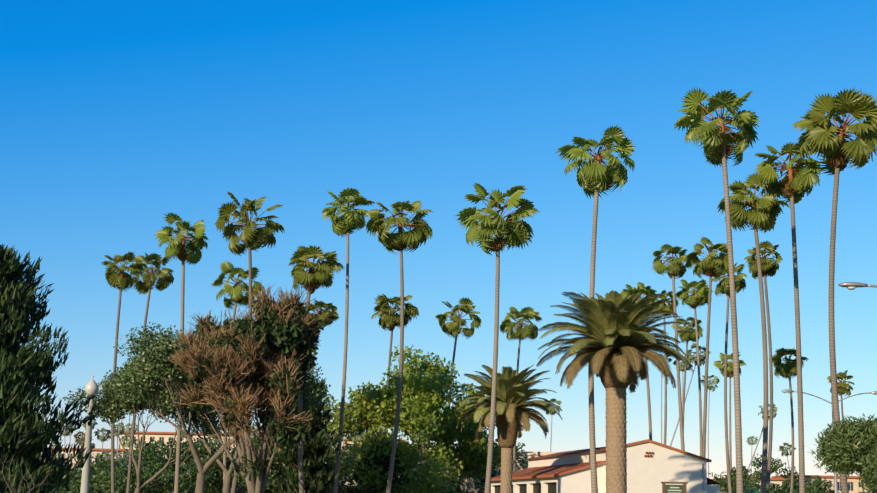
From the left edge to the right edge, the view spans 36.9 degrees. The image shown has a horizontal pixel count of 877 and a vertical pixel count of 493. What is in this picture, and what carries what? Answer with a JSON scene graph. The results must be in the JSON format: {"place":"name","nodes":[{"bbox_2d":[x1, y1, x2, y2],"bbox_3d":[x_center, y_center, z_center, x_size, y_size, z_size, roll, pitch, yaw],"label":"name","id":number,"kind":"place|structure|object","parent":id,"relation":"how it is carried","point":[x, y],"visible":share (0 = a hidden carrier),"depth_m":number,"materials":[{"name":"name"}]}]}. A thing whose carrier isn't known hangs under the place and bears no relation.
{"place":"outdoors","nodes":[
{"label":"outdoors","id":0,"kind":"place"},
{"bbox_2d":[278,438,405,490],"bbox_3d":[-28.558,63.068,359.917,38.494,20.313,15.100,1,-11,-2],"label":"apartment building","id":1,"kind":"structure","parent":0,"point":[349,442],"depth_m":355.23,"materials":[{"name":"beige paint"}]},
{"bbox_2d":[0,0,876,478],"label":"sky","id":2,"kind":"structure","parent":0,"point":[117,117],"materials":[{"name":"blue"}]},
{"bbox_2d":[713,477,790,492],"bbox_3d":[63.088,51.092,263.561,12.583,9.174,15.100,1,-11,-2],"label":"building","id":3,"kind":"structure","parent":0,"point":[776,481],"depth_m":258.03,"materials":[{"name":"beige paint"}]},
{"bbox_2d":[771,475,873,492],"bbox_3d":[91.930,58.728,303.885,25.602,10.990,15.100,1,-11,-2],"label":"building","id":4,"kind":"structure","parent":0,"point":[854,485],"depth_m":298.26,"materials":[{"name":"beige paint"}]},
{"label":"ground","id":5,"kind":"structure","parent":0,"visible":0},
{"bbox_2d":[0,454,52,492],"bbox_3d":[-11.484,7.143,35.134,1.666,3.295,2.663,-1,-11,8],"label":"bare tree","id":6,"kind":"object","parent":5,"relation":"on","point":[29,490],"visible":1,"depth_m":35.49,"materials":[{"name":"grey plant"}]},
{"bbox_2d":[0,243,99,492],"bbox_3d":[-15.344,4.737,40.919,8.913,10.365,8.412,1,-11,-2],"label":"cypress tree","id":7,"kind":"object","parent":5,"relation":"on","point":[24,368],"visible":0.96,"depth_m":40.32,"materials":[{"name":"green plant"}]},
{"bbox_2d":[40,458,81,492],"bbox_3d":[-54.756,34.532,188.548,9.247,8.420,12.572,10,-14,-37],"label":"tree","id":8,"kind":"object","parent":5,"relation":"on","point":[74,473],"visible":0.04,"depth_m":185.75,"materials":[{"name":"green plant"}]},
{"bbox_2d":[62,423,71,457],"bbox_3d":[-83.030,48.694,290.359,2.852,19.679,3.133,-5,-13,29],"label":"palm","id":9,"kind":"object","parent":5,"relation":"on","point":[64,434],"visible":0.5,"depth_m":291.39,"materials":[{"name":"green plant"}]},
{"bbox_2d":[67,422,76,459],"bbox_3d":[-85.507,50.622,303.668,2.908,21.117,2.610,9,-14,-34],"label":"palm","id":10,"kind":"object","parent":5,"relation":"on","point":[70,436],"visible":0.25,"depth_m":304.82,"materials":[{"name":"green plant"}]},
{"bbox_2d":[73,430,85,446],"bbox_3d":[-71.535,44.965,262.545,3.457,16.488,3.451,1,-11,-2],"label":"palm","id":11,"kind":"object","parent":5,"relation":"on","point":[76,441],"visible":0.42,"depth_m":263.58,"materials":[{"name":"green plant"}]},
{"bbox_2d":[74,375,98,492],"bbox_3d":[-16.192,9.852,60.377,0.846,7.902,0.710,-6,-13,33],"label":"acorn street lamp","id":12,"kind":"object","parent":5,"relation":"on","point":[91,388],"visible":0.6,"depth_m":60.44,"materials":[{"name":"metal"}]},
{"bbox_2d":[39,448,135,472],"bbox_3d":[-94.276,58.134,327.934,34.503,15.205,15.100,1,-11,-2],"label":"apartment building","id":13,"kind":"structure","parent":5,"relation":"on","point":[95,451],"depth_m":323.00,"materials":[{"name":"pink paint"}]},
{"bbox_2d":[83,419,97,429],"bbox_3d":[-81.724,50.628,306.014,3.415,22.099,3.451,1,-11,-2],"label":"palm","id":14,"kind":"object","parent":5,"relation":"on","point":[94,423],"visible":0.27,"depth_m":307.22,"materials":[{"name":"green plant"}]},
{"bbox_2d":[56,453,143,492],"bbox_3d":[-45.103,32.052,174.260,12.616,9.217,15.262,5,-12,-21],"label":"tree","id":15,"kind":"object","parent":5,"relation":"on","point":[75,487],"visible":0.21,"depth_m":170.27,"materials":[{"name":"green plant"}]},
{"bbox_2d":[93,428,110,454],"bbox_3d":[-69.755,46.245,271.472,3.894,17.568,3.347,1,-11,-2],"label":"palm","id":16,"kind":"object","parent":5,"relation":"on","point":[104,438],"visible":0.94,"depth_m":272.36,"materials":[{"name":"green plant"}]},
{"bbox_2d":[99,450,115,463],"bbox_3d":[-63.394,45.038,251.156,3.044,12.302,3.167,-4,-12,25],"label":"palm","id":17,"kind":"object","parent":5,"relation":"on","point":[106,453],"visible":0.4,"depth_m":252.15,"materials":[{"name":"green plant"}]},
{"bbox_2d":[110,424,124,461],"bbox_3d":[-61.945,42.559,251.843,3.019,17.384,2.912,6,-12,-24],"label":"palm","id":18,"kind":"object","parent":5,"relation":"on","point":[117,431],"visible":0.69,"depth_m":252.86,"materials":[{"name":"green plant"}]},
{"bbox_2d":[114,450,128,462],"bbox_3d":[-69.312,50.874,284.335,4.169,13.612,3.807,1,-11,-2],"label":"palm","id":19,"kind":"object","parent":5,"relation":"on","point":[121,455],"visible":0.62,"depth_m":285.21,"materials":[{"name":"green plant"}]},
{"bbox_2d":[102,251,146,492],"bbox_3d":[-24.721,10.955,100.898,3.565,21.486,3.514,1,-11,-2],"label":"fan palm","id":20,"kind":"object","parent":5,"relation":"on","point":[119,280],"visible":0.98,"depth_m":101.93,"materials":[{"name":"green plant"}]},
{"bbox_2d":[120,433,134,452],"bbox_3d":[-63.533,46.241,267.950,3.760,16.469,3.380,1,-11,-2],"label":"palm","id":21,"kind":"object","parent":5,"relation":"on","point":[126,440],"visible":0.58,"depth_m":268.91,"materials":[{"name":"green plant"}]},
{"bbox_2d":[125,423,137,433],"bbox_3d":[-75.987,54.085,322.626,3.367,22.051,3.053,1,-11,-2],"label":"palm","id":22,"kind":"object","parent":5,"relation":"on","point":[127,425],"visible":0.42,"depth_m":324.34,"materials":[{"name":"green plant"}]},
{"bbox_2d":[62,359,237,492],"bbox_3d":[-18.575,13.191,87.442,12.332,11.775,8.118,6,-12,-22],"label":"pohutukawa tree","id":23,"kind":"object","parent":5,"relation":"on","point":[112,409],"visible":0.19,"depth_m":88.35,"materials":[{"name":"green plant"}]},
{"bbox_2d":[126,253,173,492],"bbox_3d":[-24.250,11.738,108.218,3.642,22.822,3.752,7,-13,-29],"label":"fan palm","id":24,"kind":"object","parent":5,"relation":"on","point":[150,279],"visible":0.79,"depth_m":109.56,"materials":[{"name":"green plant"}]},
{"bbox_2d":[116,438,187,474],"bbox_3d":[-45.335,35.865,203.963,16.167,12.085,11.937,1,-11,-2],"label":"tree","id":25,"kind":"object","parent":5,"relation":"on","point":[148,458],"visible":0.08,"depth_m":202.98,"materials":[{"name":"green plant"}]},
{"bbox_2d":[132,465,172,492],"bbox_3d":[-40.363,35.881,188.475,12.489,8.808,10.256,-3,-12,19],"label":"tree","id":26,"kind":"object","parent":5,"relation":"on","point":[153,483],"visible":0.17,"depth_m":188.94,"materials":[{"name":"green plant"}]},
{"bbox_2d":[89,436,230,492],"bbox_3d":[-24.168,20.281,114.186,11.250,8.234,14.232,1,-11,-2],"label":"bush","id":27,"kind":"object","parent":5,"relation":"on","point":[121,484],"visible":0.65,"depth_m":110.68,"materials":[{"name":"green plant"}]},
{"bbox_2d":[154,212,207,492],"bbox_3d":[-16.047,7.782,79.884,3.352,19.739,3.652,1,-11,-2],"label":"fan palm","id":28,"kind":"object","parent":5,"relation":"on","point":[180,250],"visible":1,"depth_m":80.97,"materials":[{"name":"green plant"}]},
{"bbox_2d":[181,425,194,440],"bbox_3d":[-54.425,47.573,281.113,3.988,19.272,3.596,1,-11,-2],"label":"palm","id":29,"kind":"object","parent":5,"relation":"on","point":[183,435],"visible":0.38,"depth_m":282.12,"materials":[{"name":"green plant"}]},
{"bbox_2d":[119,431,272,468],"bbox_3d":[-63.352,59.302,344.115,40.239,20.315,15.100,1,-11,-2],"label":"apartment building","id":30,"kind":"structure","parent":5,"relation":"on","point":[160,436],"depth_m":339.17,"materials":[{"name":"beige paint"}]},
{"bbox_2d":[162,463,239,492],"bbox_3d":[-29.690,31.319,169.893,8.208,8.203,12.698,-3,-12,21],"label":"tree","id":31,"kind":"object","parent":5,"relation":"on","point":[190,483],"depth_m":166.98,"materials":[{"name":"green plant"}]},
{"bbox_2d":[149,360,268,492],"bbox_3d":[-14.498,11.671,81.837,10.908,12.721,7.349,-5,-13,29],"label":"pohutukawa tree","id":32,"kind":"object","parent":5,"relation":"on","point":[228,473],"visible":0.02,"depth_m":82.93,"materials":[{"name":"plant"}]},
{"bbox_2d":[105,322,332,492],"bbox_3d":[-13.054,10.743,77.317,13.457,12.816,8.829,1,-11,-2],"label":"pohutukawa tree","id":33,"kind":"object","parent":5,"relation":"on","point":[153,371],"visible":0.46,"depth_m":77.27,"materials":[{"name":"green plant"}]},
{"bbox_2d":[182,437,283,492],"bbox_3d":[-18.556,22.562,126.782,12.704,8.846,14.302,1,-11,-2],"label":"bush","id":34,"kind":"object","parent":5,"relation":"on","point":[240,484],"depth_m":128.20,"materials":[{"name":"green plant"}]},
{"bbox_2d":[211,260,263,482],"bbox_3d":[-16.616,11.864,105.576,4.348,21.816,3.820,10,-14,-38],"label":"fan palm","id":35,"kind":"object","parent":5,"relation":"on","point":[234,292],"visible":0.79,"depth_m":106.73,"materials":[{"name":"green plant"}]},
{"bbox_2d":[169,284,325,492],"bbox_3d":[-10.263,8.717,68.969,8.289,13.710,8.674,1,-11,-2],"label":"tree","id":36,"kind":"object","parent":5,"relation":"on","point":[228,355],"visible":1,"depth_m":67.75,"materials":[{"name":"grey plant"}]},
{"bbox_2d":[215,191,284,492],"bbox_3d":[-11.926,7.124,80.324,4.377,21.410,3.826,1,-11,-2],"label":"fan palm","id":37,"kind":"object","parent":5,"relation":"on","point":[254,238],"visible":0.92,"depth_m":81.51,"materials":[{"name":"green plant"}]},
{"bbox_2d":[180,443,326,492],"bbox_3d":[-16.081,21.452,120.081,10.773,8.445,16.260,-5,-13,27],"label":"bush","id":38,"kind":"object","parent":5,"relation":"on","point":[216,484],"visible":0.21,"depth_m":115.88,"materials":[{"name":"green plant"}]},
{"bbox_2d":[250,426,259,437],"bbox_3d":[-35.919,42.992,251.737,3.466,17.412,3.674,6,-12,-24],"label":"palm","id":39,"kind":"object","parent":5,"relation":"on","point":[256,431],"visible":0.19,"depth_m":253.20,"materials":[{"name":"green plant"}]},
{"bbox_2d":[232,438,360,492],"bbox_3d":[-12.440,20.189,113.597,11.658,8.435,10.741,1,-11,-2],"label":"bush","id":40,"kind":"object","parent":5,"relation":"on","point":[277,472],"visible":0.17,"depth_m":111.45,"materials":[{"name":"green plant"}]},
{"bbox_2d":[266,377,341,492],"bbox_3d":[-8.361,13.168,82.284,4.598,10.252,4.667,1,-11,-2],"label":"cypress tree","id":41,"kind":"object","parent":5,"relation":"on","point":[317,442],"visible":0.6,"depth_m":81.96,"materials":[{"name":"green plant"}]},
{"bbox_2d":[288,245,343,492],"bbox_3d":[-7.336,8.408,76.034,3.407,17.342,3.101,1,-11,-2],"label":"fan palm","id":42,"kind":"object","parent":5,"relation":"on","point":[312,280],"visible":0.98,"depth_m":76.85,"materials":[{"name":"green plant"}]},
{"bbox_2d":[304,300,338,376],"bbox_3d":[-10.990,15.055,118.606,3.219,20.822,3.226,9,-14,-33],"label":"fan palm","id":43,"kind":"object","parent":5,"relation":"on","point":[332,316],"visible":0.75,"depth_m":119.90,"materials":[{"name":"green plant"}]},
{"bbox_2d":[277,442,406,492],"bbox_3d":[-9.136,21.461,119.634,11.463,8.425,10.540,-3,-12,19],"label":"bush","id":44,"kind":"object","parent":5,"relation":"on","point":[331,482],"depth_m":117.12,"materials":[{"name":"green plant"}]},
{"bbox_2d":[322,188,374,492],"bbox_3d":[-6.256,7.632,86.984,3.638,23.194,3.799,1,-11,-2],"label":"fan palm","id":45,"kind":"object","parent":5,"relation":"on","point":[348,222],"visible":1,"depth_m":87.89,"materials":[{"name":"green plant"}]},
{"bbox_2d":[350,431,365,484],"bbox_3d":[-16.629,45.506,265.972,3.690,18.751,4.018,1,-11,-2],"label":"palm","id":46,"kind":"object","parent":5,"relation":"on","point":[358,438],"visible":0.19,"depth_m":266.29,"materials":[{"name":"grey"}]},
{"bbox_2d":[339,432,409,492],"bbox_3d":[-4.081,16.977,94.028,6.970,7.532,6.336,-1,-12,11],"label":"bush","id":47,"kind":"object","parent":5,"relation":"on","point":[386,462],"visible":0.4,"depth_m":93.48,"materials":[{"name":"green plant"}]},
{"bbox_2d":[321,384,462,492],"bbox_3d":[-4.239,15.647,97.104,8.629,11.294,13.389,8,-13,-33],"label":"broad tree","id":48,"kind":"object","parent":5,"relation":"on","point":[363,402],"visible":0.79,"depth_m":94.42,"materials":[{"name":"green plant"}]},
{"bbox_2d":[371,294,418,431],"bbox_3d":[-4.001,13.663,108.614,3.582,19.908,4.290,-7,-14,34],"label":"fan palm","id":49,"kind":"object","parent":5,"relation":"on","point":[389,319],"visible":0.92,"depth_m":109.99,"materials":[{"name":"green plant"}]},
{"bbox_2d":[363,200,432,492],"bbox_3d":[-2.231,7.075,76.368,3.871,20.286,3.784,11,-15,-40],"label":"fan palm","id":50,"kind":"object","parent":5,"relation":"on","point":[401,240],"visible":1,"depth_m":77.30,"materials":[{"name":"green plant"}]},
{"bbox_2d":[333,345,487,478],"bbox_3d":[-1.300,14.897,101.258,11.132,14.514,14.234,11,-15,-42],"label":"broad tree","id":51,"kind":"object","parent":5,"relation":"on","point":[425,397],"visible":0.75,"depth_m":98.73,"materials":[{"name":"green plant"}]},
{"bbox_2d":[398,439,468,492],"bbox_3d":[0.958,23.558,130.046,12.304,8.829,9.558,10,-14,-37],"label":"ficus tree","id":52,"kind":"object","parent":5,"relation":"on","point":[431,455],"visible":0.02,"depth_m":126.88,"materials":[{"name":"green plant"}]},
{"bbox_2d":[412,453,500,492],"bbox_3d":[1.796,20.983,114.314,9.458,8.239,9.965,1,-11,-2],"label":"bush","id":53,"kind":"object","parent":5,"relation":"on","point":[495,474],"visible":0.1,"depth_m":111.34,"materials":[{"name":"green plant"}]},
{"bbox_2d":[435,297,481,489],"bbox_3d":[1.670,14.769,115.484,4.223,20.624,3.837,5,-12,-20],"label":"fan palm","id":54,"kind":"object","parent":5,"relation":"on","point":[453,328],"visible":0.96,"depth_m":116.60,"materials":[{"name":"green plant"}]},
{"bbox_2d":[422,408,500,492],"bbox_3d":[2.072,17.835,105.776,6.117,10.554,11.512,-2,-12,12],"label":"broad tree","id":55,"kind":"object","parent":5,"relation":"on","point":[470,452],"visible":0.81,"depth_m":104.39,"materials":[{"name":"green plant"}]},
{"bbox_2d":[430,442,531,492],"bbox_3d":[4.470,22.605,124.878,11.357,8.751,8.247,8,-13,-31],"label":"bush","id":56,"kind":"object","parent":5,"relation":"on","point":[455,478],"visible":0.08,"depth_m":123.62,"materials":[{"name":"green plant"}]},
{"bbox_2d":[455,182,540,492],"bbox_3d":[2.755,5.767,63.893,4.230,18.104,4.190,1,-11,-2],"label":"fan palm","id":57,"kind":"object","parent":5,"relation":"on","point":[512,231],"visible":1,"depth_m":64.61,"materials":[{"name":"green plant"}]},
{"bbox_2d":[456,364,562,492],"bbox_3d":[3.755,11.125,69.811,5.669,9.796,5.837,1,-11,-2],"label":"date palm","id":58,"kind":"object","parent":5,"relation":"on","point":[514,393],"visible":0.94,"depth_m":69.66,"materials":[{"name":"green plant"}]},
{"bbox_2d":[465,451,557,492],"bbox_3d":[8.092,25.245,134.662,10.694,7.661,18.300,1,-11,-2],"label":"beige building","id":59,"kind":"structure","parent":5,"relation":"on","point":[528,455],"depth_m":126.41,"materials":[{"name":"beige paint"}]},
{"bbox_2d":[499,306,541,471],"bbox_3d":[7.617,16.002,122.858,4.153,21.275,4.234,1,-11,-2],"label":"fan palm","id":60,"kind":"object","parent":5,"relation":"on","point":[530,332],"visible":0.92,"depth_m":124.19,"materials":[{"name":"green plant"}]},
{"bbox_2d":[546,398,561,451],"bbox_3d":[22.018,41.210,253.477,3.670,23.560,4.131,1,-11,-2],"label":"fan palm","id":61,"kind":"object","parent":5,"relation":"on","point":[552,413],"visible":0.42,"depth_m":254.80,"materials":[{"name":"green plant"}]},
{"bbox_2d":[556,125,635,492],"bbox_3d":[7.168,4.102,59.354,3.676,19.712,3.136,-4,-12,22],"label":"fan palm","id":62,"kind":"object","parent":5,"relation":"on","point":[594,177],"visible":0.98,"depth_m":60.23,"materials":[{"name":"green plant"}]},
{"bbox_2d":[485,439,719,492],"bbox_3d":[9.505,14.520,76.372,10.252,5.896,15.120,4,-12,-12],"label":"building","id":63,"kind":"structure","parent":5,"relation":"on","point":[652,465],"depth_m":69.87,"materials":[{"name":"paint"}]},
{"bbox_2d":[536,289,693,492],"bbox_3d":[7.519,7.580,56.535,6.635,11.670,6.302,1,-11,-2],"label":"date palm","id":64,"kind":"object","parent":5,"relation":"on","point":[614,347],"visible":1,"depth_m":56.25,"materials":[{"name":"green plant"}]},
{"bbox_2d":[621,282,658,439],"bbox_3d":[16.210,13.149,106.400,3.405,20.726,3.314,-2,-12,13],"label":"fan palm","id":65,"kind":"object","parent":5,"relation":"on","point":[631,291],"visible":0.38,"depth_m":107.36,"materials":[{"name":"green plant"}]},
{"bbox_2d":[654,354,671,442],"bbox_3d":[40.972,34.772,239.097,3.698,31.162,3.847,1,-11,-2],"label":"fan palm","id":66,"kind":"object","parent":5,"relation":"on","point":[669,359],"visible":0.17,"depth_m":240.55,"materials":[{"name":"green"}]},
{"bbox_2d":[655,290,679,444],"bbox_3d":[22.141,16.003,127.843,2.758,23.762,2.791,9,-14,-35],"label":"fan palm","id":67,"kind":"object","parent":5,"relation":"on","point":[670,307],"visible":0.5,"depth_m":128.84,"materials":[{"name":"green plant"}]},
{"bbox_2d":[652,244,693,450],"bbox_3d":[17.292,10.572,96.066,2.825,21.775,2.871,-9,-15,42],"label":"fan palm","id":68,"kind":"object","parent":5,"relation":"on","point":[672,268],"visible":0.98,"depth_m":97.25,"materials":[{"name":"green plant"}]},
{"bbox_2d":[661,482,687,492],"bbox_3d":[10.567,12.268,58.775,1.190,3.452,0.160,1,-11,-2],"label":"park sign","id":69,"kind":"object","parent":5,"relation":"on","point":[674,488],"visible":1,"depth_m":59.02,"materials":[{"name":"green wood"}]},
{"bbox_2d":[673,356,692,405],"bbox_3d":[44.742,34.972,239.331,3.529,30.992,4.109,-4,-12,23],"label":"fan palm","id":70,"kind":"object","parent":5,"relation":"on","point":[682,366],"visible":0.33,"depth_m":240.91,"materials":[{"name":"green plant"}]},
{"bbox_2d":[671,317,702,429],"bbox_3d":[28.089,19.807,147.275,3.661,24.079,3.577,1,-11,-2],"label":"fan palm","id":71,"kind":"object","parent":5,"relation":"on","point":[687,334],"visible":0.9,"depth_m":148.59,"materials":[{"name":"green plant"}]},
{"bbox_2d":[670,343,711,445],"bbox_3d":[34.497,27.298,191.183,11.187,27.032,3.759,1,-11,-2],"label":"fan palm","id":72,"kind":"object","parent":5,"relation":"on","point":[691,358],"visible":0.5,"depth_m":193.11,"materials":[{"name":"green"}]},
{"bbox_2d":[676,279,712,456],"bbox_3d":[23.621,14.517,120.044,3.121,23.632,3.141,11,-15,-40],"label":"fan palm","id":73,"kind":"object","parent":5,"relation":"on","point":[699,298],"visible":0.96,"depth_m":121.33,"materials":[{"name":"green plant"}]},
{"bbox_2d":[685,237,727,457],"bbox_3d":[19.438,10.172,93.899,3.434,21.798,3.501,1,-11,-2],"label":"fan palm","id":74,"kind":"object","parent":5,"relation":"on","point":[707,264],"visible":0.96,"depth_m":95.07,"materials":[{"name":"green plant"}]},
{"bbox_2d":[701,375,719,477],"bbox_3d":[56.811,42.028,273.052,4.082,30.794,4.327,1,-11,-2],"label":"fan palm","id":75,"kind":"object","parent":5,"relation":"on","point":[715,381],"visible":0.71,"depth_m":274.88,"materials":[{"name":"green"}]},
{"bbox_2d":[673,88,760,492],"bbox_3d":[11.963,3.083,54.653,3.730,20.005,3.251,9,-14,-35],"label":"fan palm","id":76,"kind":"object","parent":5,"relation":"on","point":[717,140],"visible":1,"depth_m":55.60,"materials":[{"name":"green plant"}]},
{"bbox_2d":[707,470,750,492],"bbox_3d":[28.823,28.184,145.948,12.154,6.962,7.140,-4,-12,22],"label":"bush","id":77,"kind":"object","parent":5,"relation":"on","point":[723,484],"visible":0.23,"depth_m":143.58,"materials":[{"name":"green plant"}]},
{"bbox_2d":[713,352,745,470],"bbox_3d":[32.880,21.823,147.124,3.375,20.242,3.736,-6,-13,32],"label":"fan palm","id":78,"kind":"object","parent":5,"relation":"on","point":[719,365],"visible":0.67,"depth_m":148.15,"materials":[{"name":"green plant"}]},
{"bbox_2d":[712,262,747,492],"bbox_3d":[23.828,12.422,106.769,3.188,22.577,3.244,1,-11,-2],"label":"fan palm","id":79,"kind":"object","parent":5,"relation":"on","point":[722,287],"visible":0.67,"depth_m":107.77,"materials":[{"name":"green plant"}]},
{"bbox_2d":[728,484,759,492],"bbox_3d":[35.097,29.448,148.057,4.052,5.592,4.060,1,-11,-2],"label":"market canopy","id":80,"kind":"object","parent":5,"relation":"on","point":[753,490],"depth_m":146.55,"materials":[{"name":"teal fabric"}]},
{"bbox_2d":[746,436,757,476],"bbox_3d":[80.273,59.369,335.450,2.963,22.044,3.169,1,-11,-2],"label":"palm","id":81,"kind":"object","parent":5,"relation":"on","point":[752,443],"visible":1,"depth_m":336.69,"materials":[{"name":"green plant"}]},
{"bbox_2d":[717,173,789,492],"bbox_3d":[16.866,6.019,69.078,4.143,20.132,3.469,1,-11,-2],"label":"fan palm","id":82,"kind":"object","parent":5,"relation":"on","point":[764,215],"visible":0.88,"depth_m":69.72,"materials":[{"name":"green plant"}]},
{"bbox_2d":[748,403,777,469],"bbox_3d":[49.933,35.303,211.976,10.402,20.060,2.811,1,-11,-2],"label":"fan palm","id":83,"kind":"object","parent":5,"relation":"on","point":[774,411],"visible":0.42,"depth_m":213.16,"materials":[{"name":"green plant"}]},
{"bbox_2d":[744,241,782,492],"bbox_3d":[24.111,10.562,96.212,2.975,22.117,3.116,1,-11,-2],"label":"fan palm","id":84,"kind":"object","parent":5,"relation":"on","point":[770,266],"visible":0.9,"depth_m":97.35,"materials":[{"name":"green plant"}]},
{"bbox_2d":[730,454,840,492],"bbox_3d":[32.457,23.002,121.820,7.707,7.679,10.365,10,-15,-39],"label":"bush","id":85,"kind":"object","parent":5,"relation":"on","point":[815,487],"visible":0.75,"depth_m":121.97,"materials":[{"name":"green plant"}]},
{"bbox_2d":[778,443,795,475],"bbox_3d":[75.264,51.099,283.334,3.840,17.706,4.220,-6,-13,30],"label":"palm","id":86,"kind":"object","parent":5,"relation":"on","point":[784,452],"visible":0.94,"depth_m":284.42,"materials":[{"name":"green plant"}]},
{"bbox_2d":[754,141,825,492],"bbox_3d":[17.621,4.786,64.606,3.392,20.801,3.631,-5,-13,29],"label":"fan palm","id":87,"kind":"object","parent":5,"relation":"on","point":[796,183],"visible":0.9,"depth_m":65.52,"materials":[{"name":"green plant"}]},
{"bbox_2d":[772,347,808,492],"bbox_3d":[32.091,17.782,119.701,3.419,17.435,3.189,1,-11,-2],"label":"fan palm","id":88,"kind":"object","parent":5,"relation":"on","point":[787,369],"visible":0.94,"depth_m":120.28,"materials":[{"name":"green plant"}]},
{"bbox_2d":[792,88,876,492],"bbox_3d":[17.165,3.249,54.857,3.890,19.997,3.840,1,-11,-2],"label":"fan palm","id":89,"kind":"object","parent":5,"relation":"on","point":[838,151],"visible":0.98,"depth_m":55.72,"materials":[{"name":"green plant"}]},
{"bbox_2d":[826,370,854,421],"bbox_3d":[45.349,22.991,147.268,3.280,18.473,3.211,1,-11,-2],"label":"fan palm","id":90,"kind":"object","parent":5,"relation":"on","point":[842,386],"visible":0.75,"depth_m":148.04,"materials":[{"name":"green plant"}]},
{"bbox_2d":[809,413,876,492],"bbox_3d":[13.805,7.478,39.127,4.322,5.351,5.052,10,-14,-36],"label":"olive tree","id":91,"kind":"object","parent":5,"relation":"on","point":[849,446],"visible":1,"depth_m":39.23,"materials":[{"name":"green plant"}]},
{"bbox_2d":[838,282,876,289],"bbox_3d":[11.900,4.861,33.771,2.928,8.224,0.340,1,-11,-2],"label":"cobra street light","id":92,"kind":"object","parent":5,"relation":"on","point":[851,285],"visible":1,"depth_m":34.41,"materials":[{"name":"grey metal"}]},
{"bbox_3d":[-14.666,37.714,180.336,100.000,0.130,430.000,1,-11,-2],"label":"path and street","id":93,"kind":"structure","parent":0,"visible":0},
{"bbox_2d":[782,389,876,492],"bbox_3d":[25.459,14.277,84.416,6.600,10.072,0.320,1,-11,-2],"label":"street light","id":94,"kind":"object","parent":93,"relation":"on","point":[835,480],"visible":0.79,"depth_m":85.22,"materials":[{"name":"grey metal"}]}
]}

